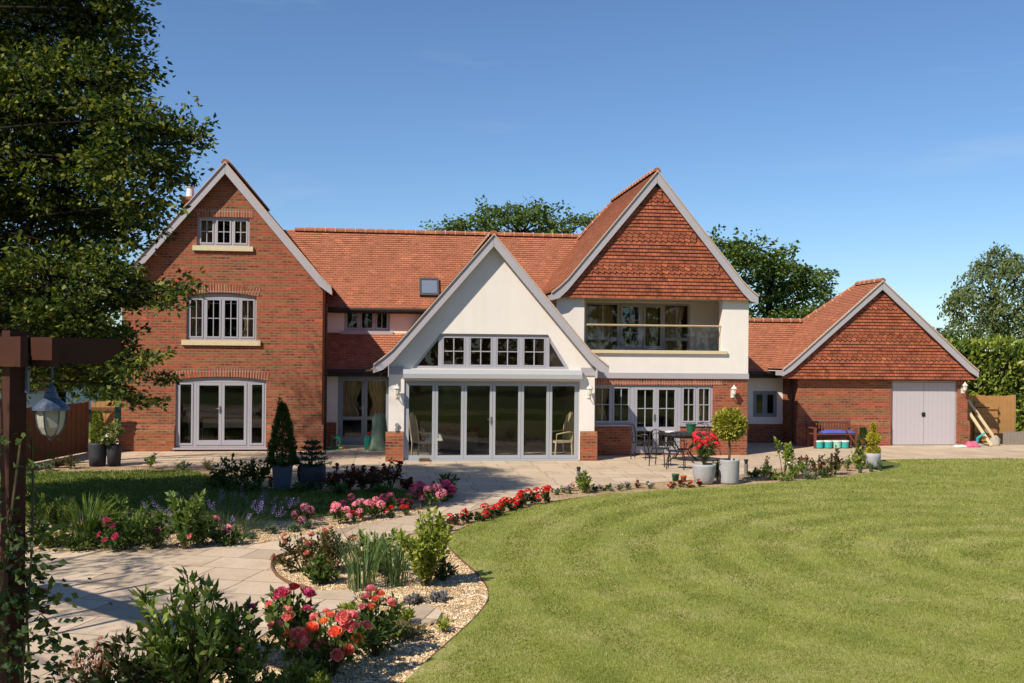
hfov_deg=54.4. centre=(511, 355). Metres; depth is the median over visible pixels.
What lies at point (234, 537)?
perennial
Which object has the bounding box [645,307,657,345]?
curtain
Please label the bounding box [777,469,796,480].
ground cover plant
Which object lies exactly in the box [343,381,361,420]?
curtain
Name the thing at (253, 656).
plant
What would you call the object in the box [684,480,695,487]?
marigold
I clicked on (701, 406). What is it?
curtain
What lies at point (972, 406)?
plank
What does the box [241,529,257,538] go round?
cushion plant
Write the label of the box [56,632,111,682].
flowering shrub
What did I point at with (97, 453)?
plant pot
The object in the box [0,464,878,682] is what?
gravel bed
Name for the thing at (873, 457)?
plant pot
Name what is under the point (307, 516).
geranium
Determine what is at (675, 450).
patio chair
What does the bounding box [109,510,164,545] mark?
ornamental grass
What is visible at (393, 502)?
geranium
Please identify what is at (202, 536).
rose bush
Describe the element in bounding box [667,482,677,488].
marigold
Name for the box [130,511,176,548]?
perennial
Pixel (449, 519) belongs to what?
geranium
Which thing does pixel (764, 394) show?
window
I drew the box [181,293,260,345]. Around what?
window
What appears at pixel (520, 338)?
gable window
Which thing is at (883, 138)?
sky
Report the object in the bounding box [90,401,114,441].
garden gate
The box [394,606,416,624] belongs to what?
plant
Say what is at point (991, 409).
garden gate
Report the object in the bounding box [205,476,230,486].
ground cover plant
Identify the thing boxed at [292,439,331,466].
conifer
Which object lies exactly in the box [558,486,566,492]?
pansy
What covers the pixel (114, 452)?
plant pot
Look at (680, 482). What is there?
marigold
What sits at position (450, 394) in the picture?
interior window
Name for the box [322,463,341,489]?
rose bush
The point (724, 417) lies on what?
standard tree
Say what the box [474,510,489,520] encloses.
geranium
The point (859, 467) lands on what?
iris
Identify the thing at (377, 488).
ground cover plant
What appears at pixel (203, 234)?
curtain
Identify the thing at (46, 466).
plant
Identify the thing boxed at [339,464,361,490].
rose bush
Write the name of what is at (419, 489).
geranium
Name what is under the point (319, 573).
green shrub
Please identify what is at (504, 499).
geranium
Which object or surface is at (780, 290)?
oak tree
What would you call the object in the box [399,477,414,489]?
rose bush
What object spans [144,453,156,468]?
plant
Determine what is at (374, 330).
window
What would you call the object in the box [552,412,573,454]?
armchair
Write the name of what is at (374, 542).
green shrub
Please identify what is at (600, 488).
pansy
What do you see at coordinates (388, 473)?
rose bush
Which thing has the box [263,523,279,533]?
cushion plant
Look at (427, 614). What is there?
stepping stone
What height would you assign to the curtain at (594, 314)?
1.448 m
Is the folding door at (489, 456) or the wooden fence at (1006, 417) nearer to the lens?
the folding door at (489, 456)
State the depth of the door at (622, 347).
29.87 m
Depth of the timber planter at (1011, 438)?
32.41 m
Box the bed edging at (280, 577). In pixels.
[271,550,312,587]
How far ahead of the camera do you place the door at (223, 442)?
28.11 m
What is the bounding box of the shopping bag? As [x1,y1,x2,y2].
[965,441,980,446]
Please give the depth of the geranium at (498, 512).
16.95 m
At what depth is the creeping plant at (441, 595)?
11.10 m
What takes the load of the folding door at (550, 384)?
in the house at (473, 331)
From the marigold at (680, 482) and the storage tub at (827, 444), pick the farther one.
the storage tub at (827, 444)
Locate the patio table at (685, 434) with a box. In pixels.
[658,431,708,462]
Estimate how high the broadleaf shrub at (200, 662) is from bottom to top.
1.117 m
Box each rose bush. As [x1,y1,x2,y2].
[95,513,160,550]
[184,516,231,546]
[209,452,251,489]
[214,595,289,682]
[230,457,274,487]
[260,583,322,655]
[270,531,336,571]
[276,608,394,676]
[309,526,362,571]
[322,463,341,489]
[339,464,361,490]
[339,584,408,656]
[355,465,371,489]
[365,466,386,487]
[381,458,404,488]
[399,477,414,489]
[793,455,812,464]
[808,454,832,476]
[825,445,844,474]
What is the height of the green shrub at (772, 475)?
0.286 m
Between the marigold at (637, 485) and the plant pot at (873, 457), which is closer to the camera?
the marigold at (637, 485)
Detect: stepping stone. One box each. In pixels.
[262,593,317,611]
[405,604,441,624]
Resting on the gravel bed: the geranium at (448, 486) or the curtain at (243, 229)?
the geranium at (448, 486)
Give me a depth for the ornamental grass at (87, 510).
14.05 m
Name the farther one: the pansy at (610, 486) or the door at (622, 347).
the door at (622, 347)
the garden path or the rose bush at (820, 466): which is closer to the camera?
the garden path
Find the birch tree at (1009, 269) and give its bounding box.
[936,241,1023,350]
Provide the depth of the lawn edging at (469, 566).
12.18 m
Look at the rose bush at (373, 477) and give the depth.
20.09 m
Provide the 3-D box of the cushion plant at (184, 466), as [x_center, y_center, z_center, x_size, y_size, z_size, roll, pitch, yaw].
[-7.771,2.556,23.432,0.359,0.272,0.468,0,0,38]
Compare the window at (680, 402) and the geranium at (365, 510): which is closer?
the geranium at (365, 510)
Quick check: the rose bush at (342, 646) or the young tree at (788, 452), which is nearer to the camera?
the rose bush at (342, 646)
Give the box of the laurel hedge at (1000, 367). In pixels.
[942,330,1023,431]
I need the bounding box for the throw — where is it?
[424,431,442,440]
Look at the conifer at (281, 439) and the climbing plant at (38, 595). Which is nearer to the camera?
the climbing plant at (38, 595)
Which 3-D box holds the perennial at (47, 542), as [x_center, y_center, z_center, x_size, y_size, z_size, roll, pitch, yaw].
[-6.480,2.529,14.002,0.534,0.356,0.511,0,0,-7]
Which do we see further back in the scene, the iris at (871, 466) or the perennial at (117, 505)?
the iris at (871, 466)
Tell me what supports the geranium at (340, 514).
on the gravel bed
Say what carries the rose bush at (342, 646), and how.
on the gravel bed
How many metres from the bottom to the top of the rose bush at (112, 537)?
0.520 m
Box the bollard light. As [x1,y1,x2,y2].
[743,459,747,475]
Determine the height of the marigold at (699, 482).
0.188 m
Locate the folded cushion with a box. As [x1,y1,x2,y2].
[818,429,844,433]
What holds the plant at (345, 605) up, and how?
on the gravel bed
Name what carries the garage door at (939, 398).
in the house at (473, 331)
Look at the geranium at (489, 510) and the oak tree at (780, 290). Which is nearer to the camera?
the geranium at (489, 510)
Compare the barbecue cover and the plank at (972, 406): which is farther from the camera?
the plank at (972, 406)
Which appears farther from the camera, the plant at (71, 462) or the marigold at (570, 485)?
the plant at (71, 462)
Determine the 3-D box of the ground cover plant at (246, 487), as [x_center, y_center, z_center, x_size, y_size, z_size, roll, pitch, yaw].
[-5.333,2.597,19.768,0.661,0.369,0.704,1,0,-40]
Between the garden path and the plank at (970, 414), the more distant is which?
the plank at (970, 414)
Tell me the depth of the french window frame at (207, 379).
28.08 m
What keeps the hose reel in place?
on the terrace
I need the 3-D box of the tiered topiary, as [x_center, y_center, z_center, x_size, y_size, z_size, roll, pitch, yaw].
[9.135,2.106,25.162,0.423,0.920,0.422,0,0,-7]
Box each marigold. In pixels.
[566,482,574,490]
[634,480,641,487]
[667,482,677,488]
[678,480,684,486]
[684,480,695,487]
[696,478,703,486]
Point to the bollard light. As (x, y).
(745, 466)
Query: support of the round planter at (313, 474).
on the gravel bed
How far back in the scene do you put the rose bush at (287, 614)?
8.87 m
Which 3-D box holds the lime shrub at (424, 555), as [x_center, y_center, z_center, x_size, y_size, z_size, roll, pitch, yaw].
[-1.060,2.249,11.841,0.706,0.995,0.830,0,0,-7]
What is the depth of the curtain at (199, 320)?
28.29 m
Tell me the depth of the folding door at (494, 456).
26.13 m
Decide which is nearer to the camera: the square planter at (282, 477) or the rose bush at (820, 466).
the square planter at (282, 477)
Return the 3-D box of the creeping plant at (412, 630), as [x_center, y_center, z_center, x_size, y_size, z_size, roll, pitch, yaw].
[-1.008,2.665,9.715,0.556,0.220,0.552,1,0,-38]
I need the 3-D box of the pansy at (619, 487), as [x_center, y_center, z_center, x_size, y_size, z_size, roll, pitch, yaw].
[2.234,2.686,20.479,0.229,0.173,0.209,0,0,-7]
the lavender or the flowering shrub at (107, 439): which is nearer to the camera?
the lavender
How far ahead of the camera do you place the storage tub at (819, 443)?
30.38 m
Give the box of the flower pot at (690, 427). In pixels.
[686,423,696,432]
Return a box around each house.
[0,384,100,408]
[119,159,978,461]
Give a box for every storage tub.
[816,440,823,448]
[823,440,832,448]
[832,440,841,447]
[841,440,848,448]
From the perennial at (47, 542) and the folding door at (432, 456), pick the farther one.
the folding door at (432, 456)
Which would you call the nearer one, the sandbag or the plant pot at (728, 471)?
the plant pot at (728, 471)
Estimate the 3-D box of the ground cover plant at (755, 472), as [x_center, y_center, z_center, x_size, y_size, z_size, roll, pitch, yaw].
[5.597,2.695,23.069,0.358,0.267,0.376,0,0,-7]
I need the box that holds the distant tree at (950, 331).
[932,323,963,339]
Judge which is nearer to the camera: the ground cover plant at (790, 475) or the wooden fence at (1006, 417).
the ground cover plant at (790, 475)
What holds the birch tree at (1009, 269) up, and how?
on the ground at (886, 465)
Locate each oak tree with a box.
[1,266,121,405]
[418,195,598,233]
[707,224,839,318]
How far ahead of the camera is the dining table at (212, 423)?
29.91 m
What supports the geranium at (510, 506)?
on the gravel bed
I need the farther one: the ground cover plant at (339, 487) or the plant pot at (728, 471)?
the plant pot at (728, 471)
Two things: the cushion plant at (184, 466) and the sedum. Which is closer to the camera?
the sedum
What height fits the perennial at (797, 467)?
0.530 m
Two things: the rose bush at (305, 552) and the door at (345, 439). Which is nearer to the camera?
the rose bush at (305, 552)
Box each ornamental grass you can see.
[49,491,119,546]
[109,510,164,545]
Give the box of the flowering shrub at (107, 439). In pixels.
[97,419,126,445]
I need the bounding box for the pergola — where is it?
[0,330,120,682]
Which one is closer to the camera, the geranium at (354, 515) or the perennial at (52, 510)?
the perennial at (52, 510)
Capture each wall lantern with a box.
[393,384,400,397]
[586,384,592,397]
[731,385,736,397]
[961,382,967,393]
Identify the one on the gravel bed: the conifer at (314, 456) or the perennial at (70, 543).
the perennial at (70, 543)
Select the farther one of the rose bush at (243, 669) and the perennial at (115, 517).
the perennial at (115, 517)
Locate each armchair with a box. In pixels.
[409,412,431,454]
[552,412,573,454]
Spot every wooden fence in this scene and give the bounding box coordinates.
[0,401,88,468]
[967,395,1015,441]
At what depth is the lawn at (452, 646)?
11.79 m
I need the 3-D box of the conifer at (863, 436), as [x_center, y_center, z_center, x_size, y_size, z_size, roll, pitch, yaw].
[9.282,2.240,26.356,0.427,0.793,0.454,1,0,33]
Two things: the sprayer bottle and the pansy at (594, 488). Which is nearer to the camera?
the pansy at (594, 488)
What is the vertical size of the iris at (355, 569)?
0.760 m
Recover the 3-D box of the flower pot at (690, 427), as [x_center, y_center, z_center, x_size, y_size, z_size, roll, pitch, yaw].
[4.779,1.928,26.592,0.290,0.240,0.290,0,0,-7]
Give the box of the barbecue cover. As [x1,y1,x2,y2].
[366,413,386,450]
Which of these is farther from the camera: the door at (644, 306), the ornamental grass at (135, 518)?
the door at (644, 306)
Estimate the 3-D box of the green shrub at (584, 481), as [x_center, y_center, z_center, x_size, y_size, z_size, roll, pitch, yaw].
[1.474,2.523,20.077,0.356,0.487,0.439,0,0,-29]
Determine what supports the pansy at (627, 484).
on the gravel bed
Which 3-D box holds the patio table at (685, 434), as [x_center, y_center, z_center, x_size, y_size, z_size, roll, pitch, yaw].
[4.546,2.424,26.463,1.360,0.756,1.360,0,0,-24]
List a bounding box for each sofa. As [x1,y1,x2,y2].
[420,421,477,449]
[487,420,545,444]
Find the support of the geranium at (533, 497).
on the gravel bed
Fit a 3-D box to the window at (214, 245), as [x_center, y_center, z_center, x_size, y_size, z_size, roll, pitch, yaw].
[-8.126,-3.432,28.057,1.657,0.956,0.220,1,0,-7]
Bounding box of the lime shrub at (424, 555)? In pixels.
[393,505,452,586]
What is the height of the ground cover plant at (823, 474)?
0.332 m
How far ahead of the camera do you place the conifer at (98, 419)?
24.04 m
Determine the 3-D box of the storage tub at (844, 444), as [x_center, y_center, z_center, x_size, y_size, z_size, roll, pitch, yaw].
[10.211,2.713,30.591,0.290,0.245,0.290,0,0,-7]
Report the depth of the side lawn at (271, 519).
19.09 m
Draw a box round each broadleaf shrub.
[127,564,258,682]
[165,489,214,548]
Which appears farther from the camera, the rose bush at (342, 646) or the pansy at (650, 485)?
the pansy at (650, 485)
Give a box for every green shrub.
[300,550,340,584]
[339,527,408,572]
[431,555,458,580]
[432,472,459,491]
[574,469,593,493]
[712,459,718,479]
[758,463,772,475]
[767,468,780,479]
[849,446,867,468]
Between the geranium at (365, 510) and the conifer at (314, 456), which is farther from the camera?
the conifer at (314, 456)
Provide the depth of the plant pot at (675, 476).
22.11 m
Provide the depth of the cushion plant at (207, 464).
23.47 m
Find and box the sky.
[0,0,1023,350]
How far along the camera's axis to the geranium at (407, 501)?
17.75 m
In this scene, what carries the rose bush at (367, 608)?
on the gravel bed
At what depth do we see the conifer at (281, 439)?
20.17 m
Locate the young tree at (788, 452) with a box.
[774,436,794,476]
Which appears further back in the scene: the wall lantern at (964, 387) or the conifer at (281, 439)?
the wall lantern at (964, 387)
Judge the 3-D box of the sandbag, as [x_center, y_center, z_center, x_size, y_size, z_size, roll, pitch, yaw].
[15.565,2.717,32.161,0.398,0.330,0.312,1,0,39]
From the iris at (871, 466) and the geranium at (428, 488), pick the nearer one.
the geranium at (428, 488)
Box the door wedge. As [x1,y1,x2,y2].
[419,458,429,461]
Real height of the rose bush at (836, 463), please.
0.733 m
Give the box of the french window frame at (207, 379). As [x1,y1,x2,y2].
[176,377,265,446]
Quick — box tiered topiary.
[864,422,880,453]
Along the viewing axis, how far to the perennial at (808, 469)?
23.29 m
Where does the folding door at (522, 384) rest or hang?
in the house at (473, 331)
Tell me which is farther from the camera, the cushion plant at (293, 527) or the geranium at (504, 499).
the geranium at (504, 499)
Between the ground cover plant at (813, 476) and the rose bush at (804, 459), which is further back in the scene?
the rose bush at (804, 459)
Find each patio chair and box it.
[630,423,648,459]
[649,429,671,466]
[659,420,673,453]
[665,431,687,469]
[690,422,709,455]
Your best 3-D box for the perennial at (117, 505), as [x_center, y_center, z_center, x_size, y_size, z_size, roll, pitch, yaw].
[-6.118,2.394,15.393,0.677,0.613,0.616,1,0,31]
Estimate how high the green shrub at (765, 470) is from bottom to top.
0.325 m
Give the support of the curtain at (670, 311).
hanging from the house at (473, 331)
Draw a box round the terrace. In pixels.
[34,439,1023,490]
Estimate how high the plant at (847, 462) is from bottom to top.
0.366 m
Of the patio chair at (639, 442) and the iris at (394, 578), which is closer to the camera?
the iris at (394, 578)
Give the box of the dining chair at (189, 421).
[187,410,204,442]
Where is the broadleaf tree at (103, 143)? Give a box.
[0,0,220,414]
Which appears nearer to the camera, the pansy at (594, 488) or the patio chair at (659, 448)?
the pansy at (594, 488)
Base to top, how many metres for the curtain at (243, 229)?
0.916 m
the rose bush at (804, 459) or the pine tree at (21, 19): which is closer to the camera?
the pine tree at (21, 19)
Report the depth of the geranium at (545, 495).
18.61 m
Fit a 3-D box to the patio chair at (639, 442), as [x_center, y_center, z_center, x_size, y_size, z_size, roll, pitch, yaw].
[3.442,2.302,26.891,0.466,0.949,0.562,1,0,21]
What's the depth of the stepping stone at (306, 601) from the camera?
10.95 m
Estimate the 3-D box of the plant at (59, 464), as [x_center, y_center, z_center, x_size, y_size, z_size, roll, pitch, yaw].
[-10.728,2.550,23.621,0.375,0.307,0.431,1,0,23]
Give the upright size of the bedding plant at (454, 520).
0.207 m
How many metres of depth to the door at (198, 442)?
28.02 m
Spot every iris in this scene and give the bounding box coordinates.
[322,524,399,591]
[365,531,422,587]
[855,461,863,472]
[868,461,874,471]
[876,460,884,469]
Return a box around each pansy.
[552,488,559,494]
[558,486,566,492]
[563,486,573,493]
[591,483,598,490]
[597,484,607,490]
[605,483,613,490]
[615,482,623,489]
[624,482,631,489]
[646,481,655,487]
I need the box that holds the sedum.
[269,654,333,682]
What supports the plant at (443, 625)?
on the gravel bed
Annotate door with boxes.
[196,383,221,444]
[221,383,246,444]
[340,378,364,442]
[364,378,388,437]
[406,383,434,458]
[435,383,463,458]
[463,383,492,458]
[492,383,520,458]
[521,383,548,458]
[549,383,576,457]
[620,305,640,349]
[634,387,655,452]
[643,305,662,349]
[656,387,677,452]
[892,382,924,444]
[923,383,954,444]
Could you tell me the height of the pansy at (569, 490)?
0.160 m
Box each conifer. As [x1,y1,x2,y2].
[88,409,105,443]
[263,394,299,467]
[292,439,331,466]
[855,426,868,453]
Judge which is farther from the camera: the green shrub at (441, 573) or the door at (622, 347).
the door at (622, 347)
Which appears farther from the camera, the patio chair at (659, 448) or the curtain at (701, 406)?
the curtain at (701, 406)
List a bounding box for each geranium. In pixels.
[291,503,314,524]
[330,501,351,523]
[340,493,359,512]
[350,510,361,521]
[352,498,373,519]
[368,496,386,517]
[379,492,397,510]
[383,505,394,517]
[397,493,413,507]
[399,504,409,515]
[409,480,427,501]
[419,482,446,506]
[433,479,455,500]
[442,513,453,530]
[460,508,474,523]
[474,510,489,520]
[480,503,494,518]
[490,501,503,515]
[498,497,508,511]
[506,497,518,510]
[509,494,524,507]
[516,488,531,505]
[527,487,542,503]
[541,485,552,502]
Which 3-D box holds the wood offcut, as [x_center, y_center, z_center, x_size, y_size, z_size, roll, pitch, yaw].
[10.394,2.517,30.503,0.449,0.620,0.090,0,0,-4]
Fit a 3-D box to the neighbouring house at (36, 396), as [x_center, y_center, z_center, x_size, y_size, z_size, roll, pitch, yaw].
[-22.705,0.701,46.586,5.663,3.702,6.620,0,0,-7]
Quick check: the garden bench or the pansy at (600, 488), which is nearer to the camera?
the pansy at (600, 488)
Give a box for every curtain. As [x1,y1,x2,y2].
[191,300,209,335]
[201,221,211,241]
[236,221,245,242]
[242,301,252,336]
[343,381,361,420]
[367,378,387,420]
[588,304,613,349]
[595,388,608,420]
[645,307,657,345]
[665,306,683,350]
[692,389,706,420]
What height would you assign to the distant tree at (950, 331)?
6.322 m
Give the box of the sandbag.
[988,435,1000,445]
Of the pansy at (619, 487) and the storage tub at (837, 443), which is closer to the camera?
the pansy at (619, 487)
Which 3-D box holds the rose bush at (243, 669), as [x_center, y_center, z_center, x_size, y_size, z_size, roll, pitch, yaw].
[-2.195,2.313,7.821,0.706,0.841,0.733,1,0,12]
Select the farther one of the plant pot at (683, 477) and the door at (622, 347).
the door at (622, 347)
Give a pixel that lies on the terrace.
(518, 475)
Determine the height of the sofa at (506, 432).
0.730 m
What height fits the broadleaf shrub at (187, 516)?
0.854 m
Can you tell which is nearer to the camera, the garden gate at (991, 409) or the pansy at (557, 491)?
the pansy at (557, 491)
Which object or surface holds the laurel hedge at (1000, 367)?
on the ground at (886, 465)
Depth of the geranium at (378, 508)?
16.75 m
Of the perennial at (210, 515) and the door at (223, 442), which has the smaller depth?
the perennial at (210, 515)
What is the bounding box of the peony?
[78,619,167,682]
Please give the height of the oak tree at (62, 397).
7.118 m
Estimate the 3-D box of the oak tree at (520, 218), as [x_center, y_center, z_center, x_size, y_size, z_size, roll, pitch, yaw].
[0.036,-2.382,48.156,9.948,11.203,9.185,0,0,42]
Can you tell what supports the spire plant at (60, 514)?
on the gravel bed
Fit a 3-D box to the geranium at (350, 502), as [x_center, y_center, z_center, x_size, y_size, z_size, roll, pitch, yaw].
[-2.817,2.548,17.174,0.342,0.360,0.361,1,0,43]
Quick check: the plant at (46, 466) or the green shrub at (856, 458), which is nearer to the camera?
the plant at (46, 466)
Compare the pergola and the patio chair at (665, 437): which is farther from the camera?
the patio chair at (665, 437)
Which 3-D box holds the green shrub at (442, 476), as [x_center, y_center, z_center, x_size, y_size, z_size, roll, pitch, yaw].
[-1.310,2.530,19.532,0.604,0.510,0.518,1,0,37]
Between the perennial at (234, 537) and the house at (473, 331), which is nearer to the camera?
the perennial at (234, 537)
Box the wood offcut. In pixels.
[844,428,856,446]
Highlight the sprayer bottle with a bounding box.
[364,431,371,449]
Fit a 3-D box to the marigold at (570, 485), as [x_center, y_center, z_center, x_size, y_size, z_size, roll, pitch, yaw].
[1.217,2.673,20.397,0.187,0.179,0.215,1,0,21]
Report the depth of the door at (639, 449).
27.91 m
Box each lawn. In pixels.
[0,470,419,520]
[404,458,1023,682]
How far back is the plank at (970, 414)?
31.96 m
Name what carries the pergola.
on the garden path
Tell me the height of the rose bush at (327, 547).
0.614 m
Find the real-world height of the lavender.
0.578 m
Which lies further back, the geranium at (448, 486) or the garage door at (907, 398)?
the garage door at (907, 398)
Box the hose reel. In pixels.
[324,435,341,449]
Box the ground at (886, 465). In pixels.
[89,374,899,470]
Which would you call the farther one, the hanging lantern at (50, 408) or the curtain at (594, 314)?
the curtain at (594, 314)
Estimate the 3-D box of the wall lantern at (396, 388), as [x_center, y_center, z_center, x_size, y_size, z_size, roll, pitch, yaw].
[-2.955,0.906,25.605,0.187,0.376,0.248,0,0,-7]
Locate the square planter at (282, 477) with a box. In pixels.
[272,463,292,488]
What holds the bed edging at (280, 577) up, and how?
on the gravel bed
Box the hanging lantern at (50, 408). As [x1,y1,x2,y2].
[25,353,69,440]
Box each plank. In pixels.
[968,399,993,436]
[968,412,992,445]
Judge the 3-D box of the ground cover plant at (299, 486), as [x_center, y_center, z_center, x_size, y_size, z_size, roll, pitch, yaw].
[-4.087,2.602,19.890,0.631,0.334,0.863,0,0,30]
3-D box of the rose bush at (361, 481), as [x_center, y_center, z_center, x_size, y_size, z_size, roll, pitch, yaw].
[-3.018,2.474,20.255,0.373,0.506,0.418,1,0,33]
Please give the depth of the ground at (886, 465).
35.87 m
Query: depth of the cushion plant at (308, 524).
15.66 m
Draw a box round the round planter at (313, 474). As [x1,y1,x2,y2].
[297,465,325,489]
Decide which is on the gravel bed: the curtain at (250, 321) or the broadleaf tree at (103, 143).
the broadleaf tree at (103, 143)
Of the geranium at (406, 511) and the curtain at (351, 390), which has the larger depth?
the curtain at (351, 390)
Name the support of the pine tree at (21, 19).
on the gravel bed
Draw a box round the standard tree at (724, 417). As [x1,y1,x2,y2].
[711,406,748,459]
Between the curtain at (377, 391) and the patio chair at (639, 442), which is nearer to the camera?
the patio chair at (639, 442)
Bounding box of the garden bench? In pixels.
[806,420,857,448]
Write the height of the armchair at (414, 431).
1.209 m
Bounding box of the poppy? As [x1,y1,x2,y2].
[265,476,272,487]
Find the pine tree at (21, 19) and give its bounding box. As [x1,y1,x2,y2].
[0,0,88,246]
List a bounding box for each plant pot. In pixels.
[88,442,106,466]
[106,444,121,466]
[672,473,679,480]
[680,475,686,481]
[692,463,715,484]
[719,458,739,484]
[866,452,880,468]
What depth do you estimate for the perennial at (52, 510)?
15.33 m
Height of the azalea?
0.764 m
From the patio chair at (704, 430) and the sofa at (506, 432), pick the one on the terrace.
the patio chair at (704, 430)
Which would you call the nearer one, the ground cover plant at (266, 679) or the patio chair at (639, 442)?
the ground cover plant at (266, 679)
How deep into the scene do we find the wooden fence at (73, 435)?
26.08 m
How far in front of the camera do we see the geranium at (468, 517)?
16.34 m
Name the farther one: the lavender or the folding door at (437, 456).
the folding door at (437, 456)
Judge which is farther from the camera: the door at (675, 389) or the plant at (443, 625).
the door at (675, 389)
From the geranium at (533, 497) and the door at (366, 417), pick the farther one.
the door at (366, 417)
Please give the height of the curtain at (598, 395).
1.146 m
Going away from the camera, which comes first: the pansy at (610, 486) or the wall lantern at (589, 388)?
the pansy at (610, 486)
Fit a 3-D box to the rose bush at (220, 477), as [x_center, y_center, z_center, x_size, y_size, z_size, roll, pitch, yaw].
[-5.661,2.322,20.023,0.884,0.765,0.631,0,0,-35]
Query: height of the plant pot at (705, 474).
0.435 m
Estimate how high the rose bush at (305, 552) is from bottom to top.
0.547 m
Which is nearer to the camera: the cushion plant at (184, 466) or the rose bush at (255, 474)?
the rose bush at (255, 474)
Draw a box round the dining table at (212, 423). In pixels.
[203,417,261,442]
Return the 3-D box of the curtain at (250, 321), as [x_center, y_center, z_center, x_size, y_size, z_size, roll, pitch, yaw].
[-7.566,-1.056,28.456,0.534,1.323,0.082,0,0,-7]
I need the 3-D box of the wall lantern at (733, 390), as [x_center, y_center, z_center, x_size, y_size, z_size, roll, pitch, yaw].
[6.237,0.999,28.041,0.187,0.376,0.248,0,0,-7]
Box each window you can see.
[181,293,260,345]
[192,217,252,251]
[340,313,392,333]
[413,333,568,369]
[442,386,467,403]
[586,302,689,350]
[594,385,712,453]
[753,391,776,416]
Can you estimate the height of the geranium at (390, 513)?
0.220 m
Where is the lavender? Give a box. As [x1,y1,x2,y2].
[144,489,307,533]
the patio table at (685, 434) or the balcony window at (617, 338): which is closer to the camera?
the patio table at (685, 434)
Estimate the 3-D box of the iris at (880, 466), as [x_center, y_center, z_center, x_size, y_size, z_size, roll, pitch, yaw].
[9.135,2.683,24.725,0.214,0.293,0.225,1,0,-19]
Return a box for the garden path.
[24,490,542,682]
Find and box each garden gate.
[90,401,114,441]
[974,403,997,440]
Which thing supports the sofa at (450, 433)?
on the house at (473, 331)
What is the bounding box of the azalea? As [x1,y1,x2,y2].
[692,431,720,464]
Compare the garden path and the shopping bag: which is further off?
the shopping bag
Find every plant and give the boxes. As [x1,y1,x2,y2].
[0,425,112,682]
[25,492,52,545]
[36,459,55,470]
[50,457,65,467]
[55,496,75,534]
[60,453,83,468]
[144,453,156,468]
[173,459,191,469]
[200,457,215,469]
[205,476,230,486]
[229,477,264,492]
[237,667,284,682]
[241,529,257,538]
[249,642,277,659]
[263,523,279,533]
[286,522,300,531]
[288,478,325,492]
[301,520,311,528]
[328,482,348,493]
[337,601,360,614]
[359,481,391,492]
[387,616,434,641]
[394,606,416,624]
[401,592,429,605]
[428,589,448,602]
[436,614,454,631]
[449,513,459,524]
[746,467,761,476]
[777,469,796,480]
[801,471,820,479]
[818,466,833,477]
[841,458,852,470]
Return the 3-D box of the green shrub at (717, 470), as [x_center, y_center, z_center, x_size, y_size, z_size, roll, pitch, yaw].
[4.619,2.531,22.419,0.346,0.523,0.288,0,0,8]
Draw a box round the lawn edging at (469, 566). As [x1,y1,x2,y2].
[427,496,586,659]
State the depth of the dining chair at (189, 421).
29.89 m
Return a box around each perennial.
[28,494,79,529]
[33,526,69,547]
[59,531,99,552]
[85,510,134,545]
[92,493,137,523]
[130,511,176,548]
[135,501,170,531]
[200,510,218,532]
[215,526,250,545]
[787,456,806,478]
[797,462,813,474]
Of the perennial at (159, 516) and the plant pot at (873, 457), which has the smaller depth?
the perennial at (159, 516)
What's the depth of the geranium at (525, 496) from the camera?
18.26 m
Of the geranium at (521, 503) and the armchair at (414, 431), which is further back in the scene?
the armchair at (414, 431)
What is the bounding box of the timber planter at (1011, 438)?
[994,431,1023,444]

